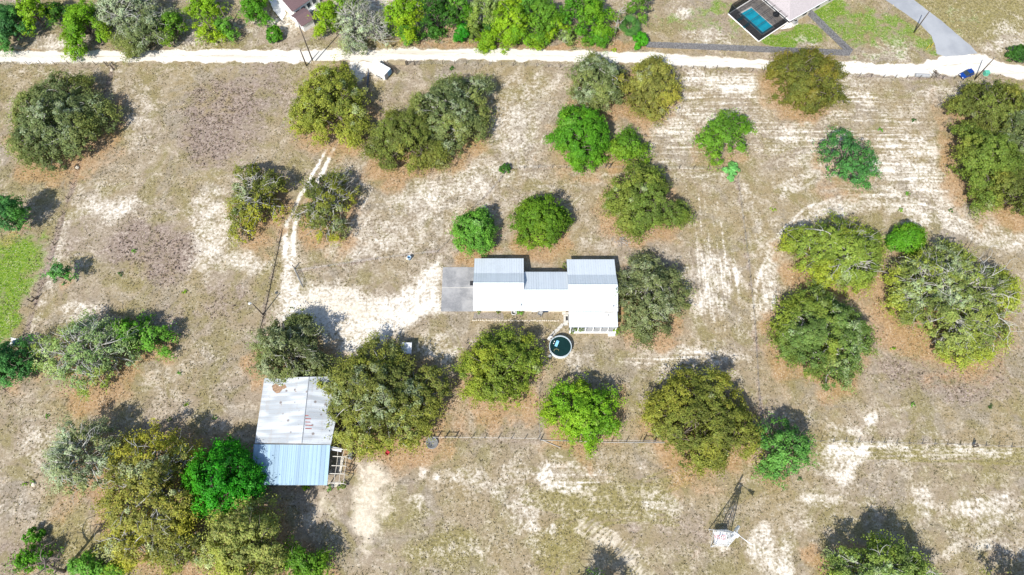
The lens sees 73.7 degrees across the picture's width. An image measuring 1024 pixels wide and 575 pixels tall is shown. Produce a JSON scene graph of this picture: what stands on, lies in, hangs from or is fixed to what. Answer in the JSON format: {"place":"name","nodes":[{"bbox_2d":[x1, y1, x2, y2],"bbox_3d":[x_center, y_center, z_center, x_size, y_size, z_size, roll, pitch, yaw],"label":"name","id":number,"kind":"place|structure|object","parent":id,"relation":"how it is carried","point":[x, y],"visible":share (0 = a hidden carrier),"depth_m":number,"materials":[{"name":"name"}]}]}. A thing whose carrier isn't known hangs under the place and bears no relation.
{"place":"outdoors","nodes":[
{"label":"outdoors","id":0,"kind":"place"},
{"bbox_2d":[0,0,1023,574],"bbox_3d":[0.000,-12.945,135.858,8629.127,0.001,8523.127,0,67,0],"label":"ground","id":1,"kind":"structure","parent":0,"point":[346,318],"depth_m":129.40,"materials":[{"name":"beige plant"}]},
{"bbox_2d":[0,192,32,237],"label":"pine tree","id":2,"kind":"object","parent":1,"relation":"on","point":[9,210],"visible":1,"depth_m":130.50,"materials":[{"name":"green plant"}]},
{"bbox_2d":[0,0,36,58],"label":"oak tree","id":3,"kind":"object","parent":1,"relation":"on","point":[9,25],"visible":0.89,"depth_m":149.81,"materials":[{"name":"green plant"}]},
{"bbox_2d":[0,334,40,389],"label":"oak tree","id":4,"kind":"object","parent":1,"relation":"on","point":[12,362],"visible":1,"depth_m":120.55,"materials":[{"name":"green plant"}]},
{"bbox_2d":[11,0,53,36],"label":"tree","id":5,"kind":"object","parent":1,"relation":"on","point":[28,7],"visible":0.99,"depth_m":150.78,"materials":[{"name":"green plant"}]},
{"bbox_2d":[2,535,63,574],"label":"oak tree","id":6,"kind":"object","parent":1,"relation":"on","point":[25,558],"visible":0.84,"depth_m":109.21,"materials":[{"name":"green plant"}]},
{"bbox_2d":[21,526,45,544],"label":"shrub","id":7,"kind":"object","parent":1,"relation":"on","point":[38,537],"visible":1,"depth_m":111.38,"materials":[{"name":"green plant"}]},
{"bbox_2d":[23,542,67,574],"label":"dead tree","id":8,"kind":"object","parent":1,"relation":"on","point":[45,561],"visible":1,"depth_m":105.55,"materials":[{"name":"grey wood"}]},
{"bbox_2d":[40,0,68,28],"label":"oak tree","id":9,"kind":"object","parent":1,"relation":"on","point":[57,10],"visible":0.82,"depth_m":152.97,"materials":[{"name":"green plant"}]},
{"bbox_2d":[38,254,79,284],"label":"pine tree","id":10,"kind":"object","parent":1,"relation":"on","point":[55,270],"visible":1,"depth_m":127.43,"materials":[{"name":"green plant"}]},
{"bbox_2d":[0,66,124,179],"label":"oak tree","id":11,"kind":"object","parent":1,"relation":"on","point":[36,121],"visible":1,"depth_m":137.93,"materials":[{"name":"green plant"}]},
{"bbox_2d":[54,0,113,62],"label":"oak tree","id":12,"kind":"object","parent":1,"relation":"on","point":[77,18],"visible":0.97,"depth_m":148.63,"materials":[{"name":"green plant"}]},
{"bbox_2d":[36,412,135,503],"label":"oak tree","id":13,"kind":"object","parent":1,"relation":"on","point":[60,455],"visible":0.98,"depth_m":111.63,"materials":[{"name":"green plant"}]},
{"bbox_2d":[66,550,105,574],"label":"shrub","id":14,"kind":"object","parent":1,"relation":"on","point":[91,567],"visible":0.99,"depth_m":108.95,"materials":[{"name":"green plant"}]},
{"bbox_2d":[25,308,150,406],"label":"oak tree","id":15,"kind":"object","parent":1,"relation":"on","point":[95,362],"visible":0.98,"depth_m":119.56,"materials":[{"name":"green plant"}]},
{"bbox_2d":[99,559,126,574],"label":"shrub","id":16,"kind":"object","parent":1,"relation":"on","point":[110,571],"visible":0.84,"depth_m":108.96,"materials":[{"name":"green plant"}]},
{"bbox_2d":[90,0,160,44],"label":"oak tree","id":17,"kind":"object","parent":1,"relation":"on","point":[106,9],"visible":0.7,"depth_m":148.63,"materials":[{"name":"green plant"}]},
{"bbox_2d":[91,513,160,573],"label":"oak tree","id":18,"kind":"object","parent":1,"relation":"on","point":[126,536],"visible":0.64,"depth_m":107.34,"materials":[{"name":"green plant"}]},
{"bbox_2d":[104,309,155,354],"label":"oak tree","id":19,"kind":"object","parent":1,"relation":"on","point":[128,324],"visible":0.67,"depth_m":123.11,"materials":[{"name":"green plant"}]},
{"bbox_2d":[89,418,207,574],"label":"oak tree","id":20,"kind":"object","parent":1,"relation":"on","point":[150,475],"visible":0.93,"depth_m":107.59,"materials":[{"name":"green plant"}]},
{"bbox_2d":[106,4,190,65],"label":"oak tree","id":21,"kind":"object","parent":1,"relation":"on","point":[150,19],"visible":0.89,"depth_m":148.75,"materials":[{"name":"green plant"}]},
{"bbox_2d":[131,318,180,361],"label":"oak tree","id":22,"kind":"object","parent":1,"relation":"on","point":[149,340],"visible":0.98,"depth_m":123.17,"materials":[{"name":"green plant"}]},
{"bbox_2d":[156,9,190,46],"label":"oak tree","id":23,"kind":"object","parent":1,"relation":"on","point":[171,19],"visible":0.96,"depth_m":150.22,"materials":[{"name":"green plant"}]},
{"bbox_2d":[146,515,209,574],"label":"oak tree","id":24,"kind":"object","parent":1,"relation":"on","point":[185,551],"visible":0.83,"depth_m":107.87,"materials":[{"name":"green plant"}]},
{"bbox_2d":[178,0,232,20],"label":"oak tree","id":25,"kind":"object","parent":1,"relation":"on","point":[203,6],"visible":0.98,"depth_m":153.03,"materials":[{"name":"green plant"}]},
{"bbox_2d":[192,13,237,47],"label":"oak tree","id":26,"kind":"object","parent":1,"relation":"on","point":[203,30],"visible":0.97,"depth_m":151.39,"materials":[{"name":"green plant"}]},
{"bbox_2d":[178,434,266,521],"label":"oak tree","id":27,"kind":"object","parent":1,"relation":"on","point":[217,462],"visible":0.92,"depth_m":110.00,"materials":[{"name":"green plant"}]},
{"bbox_2d":[212,13,240,44],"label":"oak tree","id":28,"kind":"object","parent":1,"relation":"on","point":[220,24],"visible":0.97,"depth_m":151.47,"materials":[{"name":"green plant"}]},
{"bbox_2d":[192,492,290,574],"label":"oak tree","id":29,"kind":"object","parent":1,"relation":"on","point":[248,529],"visible":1,"depth_m":105.47,"materials":[{"name":"green plant"}]},
{"bbox_2d":[226,463,270,502],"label":"oak tree","id":30,"kind":"object","parent":1,"relation":"on","point":[248,485],"visible":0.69,"depth_m":111.59,"materials":[{"name":"green plant"}]},
{"bbox_2d":[232,0,276,27],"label":"oak tree","id":31,"kind":"object","parent":1,"relation":"on","point":[253,9],"visible":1,"depth_m":151.98,"materials":[{"name":"green plant"}]},
{"bbox_2d":[221,153,294,246],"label":"oak tree","id":32,"kind":"object","parent":1,"relation":"on","point":[256,188],"visible":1,"depth_m":132.64,"materials":[{"name":"green plant"}]},
{"bbox_2d":[266,25,282,43],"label":"shrub","id":33,"kind":"object","parent":1,"relation":"on","point":[276,35],"visible":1,"depth_m":152.01,"materials":[{"name":"green plant"}]},
{"bbox_2d":[243,306,336,385],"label":"oak tree","id":34,"kind":"object","parent":1,"relation":"on","point":[274,342],"visible":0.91,"depth_m":119.57,"materials":[{"name":"green plant"}]},
{"bbox_2d":[270,0,319,21],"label":"white house","id":35,"kind":"structure","parent":1,"relation":"on","point":[290,7],"depth_m":156.27,"materials":[{"name":"paint"}]},
{"bbox_2d":[253,376,342,485],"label":"barn","id":36,"kind":"structure","parent":1,"relation":"on","point":[290,412],"depth_m":115.71,"materials":[{"name":"grey paint"}]},
{"bbox_2d":[291,8,314,31],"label":"garden shed","id":37,"kind":"structure","parent":1,"relation":"on","point":[302,21],"depth_m":153.48,"materials":[{"name":"white paint"}]},
{"bbox_2d":[279,531,341,574],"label":"oak tree","id":38,"kind":"object","parent":1,"relation":"on","point":[299,562],"visible":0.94,"depth_m":107.14,"materials":[{"name":"green plant"}]},
{"bbox_2d":[307,0,341,40],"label":"oak tree","id":39,"kind":"object","parent":1,"relation":"on","point":[325,10],"visible":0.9,"depth_m":150.11,"materials":[{"name":"green plant"}]},
{"bbox_2d":[289,164,360,246],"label":"oak tree","id":40,"kind":"object","parent":1,"relation":"on","point":[320,208],"visible":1,"depth_m":132.19,"materials":[{"name":"green plant"}]},
{"bbox_2d":[283,55,372,150],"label":"oak tree","id":41,"kind":"object","parent":1,"relation":"on","point":[339,86],"visible":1,"depth_m":139.92,"materials":[{"name":"green plant"}]},
{"bbox_2d":[328,446,352,484],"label":"timber pen","id":42,"kind":"object","parent":1,"relation":"on","point":[337,450],"visible":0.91,"depth_m":115.27,"materials":[{"name":"brown wood"}]},
{"bbox_2d":[326,0,379,56],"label":"oak tree","id":43,"kind":"object","parent":1,"relation":"on","point":[358,15],"visible":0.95,"depth_m":148.95,"materials":[{"name":"green plant"}]},
{"bbox_2d":[358,9,394,51],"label":"oak tree","id":44,"kind":"object","parent":1,"relation":"on","point":[375,26],"visible":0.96,"depth_m":150.25,"materials":[{"name":"grey plant"}]},
{"bbox_2d":[369,60,391,79],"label":"box trailer","id":45,"kind":"object","parent":1,"relation":"on","point":[380,70],"visible":1,"depth_m":148.60,"materials":[{"name":"white paint"}]},
{"bbox_2d":[310,326,456,462],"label":"oak tree","id":46,"kind":"object","parent":1,"relation":"on","point":[407,398],"visible":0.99,"depth_m":115.28,"materials":[{"name":"green plant"}]},
{"bbox_2d":[375,0,430,45],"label":"oak tree","id":47,"kind":"object","parent":1,"relation":"on","point":[406,14],"visible":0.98,"depth_m":148.47,"materials":[{"name":"green plant"}]},
{"bbox_2d":[358,102,452,178],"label":"oak tree","id":48,"kind":"object","parent":1,"relation":"on","point":[397,128],"visible":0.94,"depth_m":137.45,"materials":[{"name":"green plant"}]},
{"bbox_2d":[388,23,426,48],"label":"oak tree","id":49,"kind":"object","parent":1,"relation":"on","point":[402,29],"visible":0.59,"depth_m":151.35,"materials":[{"name":"green plant"}]},
{"bbox_2d":[415,19,450,42],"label":"oak tree","id":50,"kind":"object","parent":1,"relation":"on","point":[434,31],"visible":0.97,"depth_m":152.48,"materials":[{"name":"green plant"}]},
{"bbox_2d":[417,0,464,28],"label":"oak tree","id":51,"kind":"object","parent":1,"relation":"on","point":[432,6],"visible":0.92,"depth_m":149.27,"materials":[{"name":"green plant"}]},
{"bbox_2d":[401,68,498,158],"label":"oak tree","id":52,"kind":"object","parent":1,"relation":"on","point":[447,98],"visible":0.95,"depth_m":139.34,"materials":[{"name":"green plant"}]},
{"bbox_2d":[441,267,475,311],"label":"driveway slab","id":53,"kind":"structure","parent":1,"relation":"on","point":[457,291],"depth_m":130.12,"materials":[{"name":"grey concrete"}]},
{"bbox_2d":[440,0,481,27],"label":"oak tree","id":54,"kind":"object","parent":1,"relation":"on","point":[456,3],"visible":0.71,"depth_m":149.34,"materials":[{"name":"green plant"}]},
{"bbox_2d":[452,23,470,42],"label":"shrub","id":55,"kind":"object","parent":1,"relation":"on","point":[459,34],"visible":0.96,"depth_m":151.03,"materials":[{"name":"green plant"}]},
{"bbox_2d":[448,204,501,258],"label":"oak tree","id":56,"kind":"object","parent":1,"relation":"on","point":[476,230],"visible":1,"depth_m":129.58,"materials":[{"name":"green plant"}]},
{"bbox_2d":[464,0,503,33],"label":"oak tree","id":57,"kind":"object","parent":1,"relation":"on","point":[487,6],"visible":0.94,"depth_m":148.96,"materials":[{"name":"green plant"}]},
{"bbox_2d":[473,312,503,318],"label":"gravel bed","id":58,"kind":"object","parent":1,"relation":"on","point":[487,315],"visible":1,"depth_m":128.04,"materials":[{"name":"beige gravel"}]},
{"bbox_2d":[0,3,978,339],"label":"green grass","id":59,"kind":"structure","parent":1,"relation":"on","point":[654,27],"depth_m":153.63,"materials":[{"name":"green plant"}]},
{"bbox_2d":[469,28,516,55],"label":"oak tree","id":60,"kind":"object","parent":1,"relation":"on","point":[488,38],"visible":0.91,"depth_m":150.89,"materials":[{"name":"green plant"}]},
{"bbox_2d":[450,323,552,411],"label":"oak tree","id":61,"kind":"object","parent":1,"relation":"on","point":[502,352],"visible":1,"depth_m":119.20,"materials":[{"name":"green plant"}]},
{"bbox_2d":[482,0,530,47],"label":"oak tree","id":62,"kind":"object","parent":1,"relation":"on","point":[516,14],"visible":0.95,"depth_m":148.08,"materials":[{"name":"green plant"}]},
{"bbox_2d":[4,63,1011,566],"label":"brown weeds","id":63,"kind":"object","parent":1,"relation":"on","point":[240,157],"visible":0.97,"depth_m":138.85,"materials":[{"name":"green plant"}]},
{"bbox_2d":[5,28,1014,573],"bbox_3d":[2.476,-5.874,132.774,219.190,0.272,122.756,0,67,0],"label":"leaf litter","id":64,"kind":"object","parent":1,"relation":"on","point":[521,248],"visible":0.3,"depth_m":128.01,"materials":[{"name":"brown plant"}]},
{"bbox_2d":[503,22,537,49],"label":"oak tree","id":65,"kind":"object","parent":1,"relation":"on","point":[522,36],"visible":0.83,"depth_m":149.90,"materials":[{"name":"green plant"}]},
{"bbox_2d":[505,192,574,252],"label":"oak tree","id":66,"kind":"object","parent":1,"relation":"on","point":[541,212],"visible":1,"depth_m":130.31,"materials":[{"name":"green plant"}]},
{"bbox_2d":[473,258,617,335],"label":"house","id":67,"kind":"structure","parent":1,"relation":"on","point":[582,292],"depth_m":125.77,"materials":[{"name":"grey paint"}]},
{"bbox_2d":[526,0,566,46],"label":"oak tree","id":68,"kind":"object","parent":1,"relation":"on","point":[545,14],"visible":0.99,"depth_m":148.57,"materials":[{"name":"green plant"}]},
{"bbox_2d":[539,15,569,41],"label":"oak tree","id":69,"kind":"object","parent":1,"relation":"on","point":[553,30],"visible":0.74,"depth_m":150.20,"materials":[{"name":"green plant"}]},
{"bbox_2d":[549,335,571,358],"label":"round pool","id":70,"kind":"structure","parent":1,"relation":"on","point":[564,347],"depth_m":124.66,"materials":[{"name":"liquid"}]},
{"bbox_2d":[553,25,577,49],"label":"oak tree","id":71,"kind":"object","parent":1,"relation":"on","point":[568,37],"visible":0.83,"depth_m":151.55,"materials":[{"name":"green plant"}]},
{"bbox_2d":[542,103,612,175],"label":"oak tree","id":72,"kind":"object","parent":1,"relation":"on","point":[584,127],"visible":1,"depth_m":136.71,"materials":[{"name":"green plant"}]},
{"bbox_2d":[533,369,628,459],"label":"oak tree","id":73,"kind":"object","parent":1,"relation":"on","point":[585,409],"visible":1,"depth_m":116.60,"materials":[{"name":"green plant"}]},
{"bbox_2d":[555,0,619,42],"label":"oak tree","id":74,"kind":"object","parent":1,"relation":"on","point":[588,13],"visible":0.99,"depth_m":148.72,"materials":[{"name":"green plant"}]},
{"bbox_2d":[575,25,619,54],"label":"oak tree","id":75,"kind":"object","parent":1,"relation":"on","point":[597,40],"visible":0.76,"depth_m":150.91,"materials":[{"name":"green plant"}]},
{"bbox_2d":[564,50,633,116],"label":"oak tree","id":76,"kind":"object","parent":1,"relation":"on","point":[595,75],"visible":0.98,"depth_m":142.62,"materials":[{"name":"green plant"}]},
{"bbox_2d":[618,13,640,36],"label":"palm tree","id":77,"kind":"object","parent":1,"relation":"on","point":[636,27],"visible":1,"depth_m":151.67,"materials":[{"name":"green plant"}]},
{"bbox_2d":[604,123,655,166],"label":"oak tree","id":78,"kind":"object","parent":1,"relation":"on","point":[628,140],"visible":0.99,"depth_m":138.66,"materials":[{"name":"green plant"}]},
{"bbox_2d":[622,0,651,26],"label":"oak tree","id":79,"kind":"object","parent":1,"relation":"on","point":[641,6],"visible":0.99,"depth_m":152.63,"materials":[{"name":"green plant"}]},
{"bbox_2d":[631,31,648,49],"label":"shrub","id":80,"kind":"object","parent":1,"relation":"on","point":[641,38],"visible":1,"depth_m":151.31,"materials":[{"name":"green plant"}]},
{"bbox_2d":[608,51,685,127],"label":"oak tree","id":81,"kind":"object","parent":1,"relation":"on","point":[651,73],"visible":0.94,"depth_m":141.90,"materials":[{"name":"green plant"}]},
{"bbox_2d":[598,158,696,244],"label":"oak tree","id":82,"kind":"object","parent":1,"relation":"on","point":[650,184],"visible":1,"depth_m":131.51,"materials":[{"name":"green plant"}]},
{"bbox_2d":[615,249,696,351],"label":"oak tree","id":83,"kind":"object","parent":1,"relation":"on","point":[654,285],"visible":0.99,"depth_m":124.93,"materials":[{"name":"green plant"}]},
{"bbox_2d":[631,362,770,479],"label":"oak tree","id":84,"kind":"object","parent":1,"relation":"on","point":[724,417],"visible":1,"depth_m":114.69,"materials":[{"name":"green plant"}]},
{"bbox_2d":[687,108,756,172],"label":"pine tree","id":85,"kind":"object","parent":1,"relation":"on","point":[725,127],"visible":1,"depth_m":137.25,"materials":[{"name":"green plant"}]},
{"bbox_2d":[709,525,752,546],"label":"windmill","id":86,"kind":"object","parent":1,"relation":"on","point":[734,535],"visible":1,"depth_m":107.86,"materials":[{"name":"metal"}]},
{"bbox_2d":[722,161,739,181],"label":"shrub","id":87,"kind":"object","parent":1,"relation":"on","point":[731,168],"visible":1,"depth_m":139.17,"materials":[{"name":"green plant"}]},
{"bbox_2d":[646,41,852,55],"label":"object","id":88,"kind":"object","parent":1,"relation":"on","point":[756,48],"visible":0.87,"depth_m":151.89,"materials":[{"name":"grey wood"}]},
{"bbox_2d":[728,0,787,41],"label":"pool enclosure","id":89,"kind":"object","parent":1,"relation":"on","point":[764,9],"visible":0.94,"depth_m":155.29,"materials":[{"name":"white paint"}]},
{"bbox_2d":[741,7,772,31],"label":"swimming pool","id":90,"kind":"structure","parent":89,"relation":"in","point":[758,20],"depth_m":156.25,"materials":[{"name":"liquid"}]},
{"bbox_2d":[751,411,819,489],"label":"tree","id":91,"kind":"object","parent":1,"relation":"on","point":[799,445],"visible":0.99,"depth_m":112.66,"materials":[{"name":"green plant"}]},
{"bbox_2d":[765,0,832,21],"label":"neighbour house","id":92,"kind":"structure","parent":1,"relation":"on","point":[795,9],"depth_m":153.87,"materials":[{"name":"grey"}]},
{"bbox_2d":[761,43,851,121],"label":"oak tree","id":93,"kind":"object","parent":1,"relation":"on","point":[826,69],"visible":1,"depth_m":142.86,"materials":[{"name":"green plant"}]},
{"bbox_2d":[763,275,881,399],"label":"oak tree","id":94,"kind":"object","parent":1,"relation":"on","point":[820,336],"visible":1,"depth_m":120.70,"materials":[{"name":"green plant"}]},
{"bbox_2d":[808,10,852,49],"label":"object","id":95,"kind":"object","parent":1,"relation":"on","point":[838,40],"visible":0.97,"depth_m":153.92,"materials":[{"name":"grey concrete"}]},
{"bbox_2d":[773,209,893,299],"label":"oak tree","id":96,"kind":"object","parent":1,"relation":"on","point":[844,242],"visible":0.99,"depth_m":127.51,"materials":[{"name":"green plant"}]},
{"bbox_2d":[810,125,882,192],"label":"pine tree","id":97,"kind":"object","parent":1,"relation":"on","point":[860,158],"visible":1,"depth_m":135.72,"materials":[{"name":"green plant"}]},
{"bbox_2d":[817,529,942,574],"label":"oak tree","id":98,"kind":"object","parent":1,"relation":"on","point":[882,556],"visible":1,"depth_m":105.40,"materials":[{"name":"green plant"}]},
{"bbox_2d":[883,222,927,256],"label":"shrub","id":99,"kind":"object","parent":1,"relation":"on","point":[902,241],"visible":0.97,"depth_m":131.16,"materials":[{"name":"green plant"}]},
{"bbox_2d":[877,237,1023,376],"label":"oak tree","id":100,"kind":"object","parent":1,"relation":"on","point":[942,299],"visible":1,"depth_m":121.97,"materials":[{"name":"green plant"}]},
{"bbox_2d":[941,77,1023,135],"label":"oak tree","id":101,"kind":"object","parent":1,"relation":"on","point":[1002,98],"visible":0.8,"depth_m":139.84,"materials":[{"name":"green plant"}]},
{"bbox_2d":[943,117,1023,221],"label":"oak tree","id":102,"kind":"object","parent":1,"relation":"on","point":[984,150],"visible":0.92,"depth_m":133.73,"materials":[{"name":"green plant"}]},
{"bbox_2d":[974,168,1023,215],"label":"oak tree","id":103,"kind":"object","parent":1,"relation":"on","point":[1016,188],"visible":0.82,"depth_m":132.02,"materials":[{"name":"green plant"}]},
{"bbox_2d":[993,86,1023,174],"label":"oak tree","id":104,"kind":"object","parent":1,"relation":"on","point":[1017,139],"visible":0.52,"depth_m":136.17,"materials":[{"name":"green plant"}]},
{"bbox_2d":[1004,44,1023,62],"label":"shrub","id":105,"kind":"object","parent":1,"relation":"on","point":[1017,51],"visible":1,"depth_m":149.67,"materials":[{"name":"green plant"}]},
{"bbox_2d":[0,47,1023,79],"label":"dirt road","id":106,"kind":"structure","parent":0,"point":[952,66],"depth_m":151.99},
{"bbox_2d":[886,0,977,56],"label":"paved road","id":107,"kind":"structure","parent":0,"point":[947,40],"depth_m":155.13,"materials":[{"name":"concrete"}]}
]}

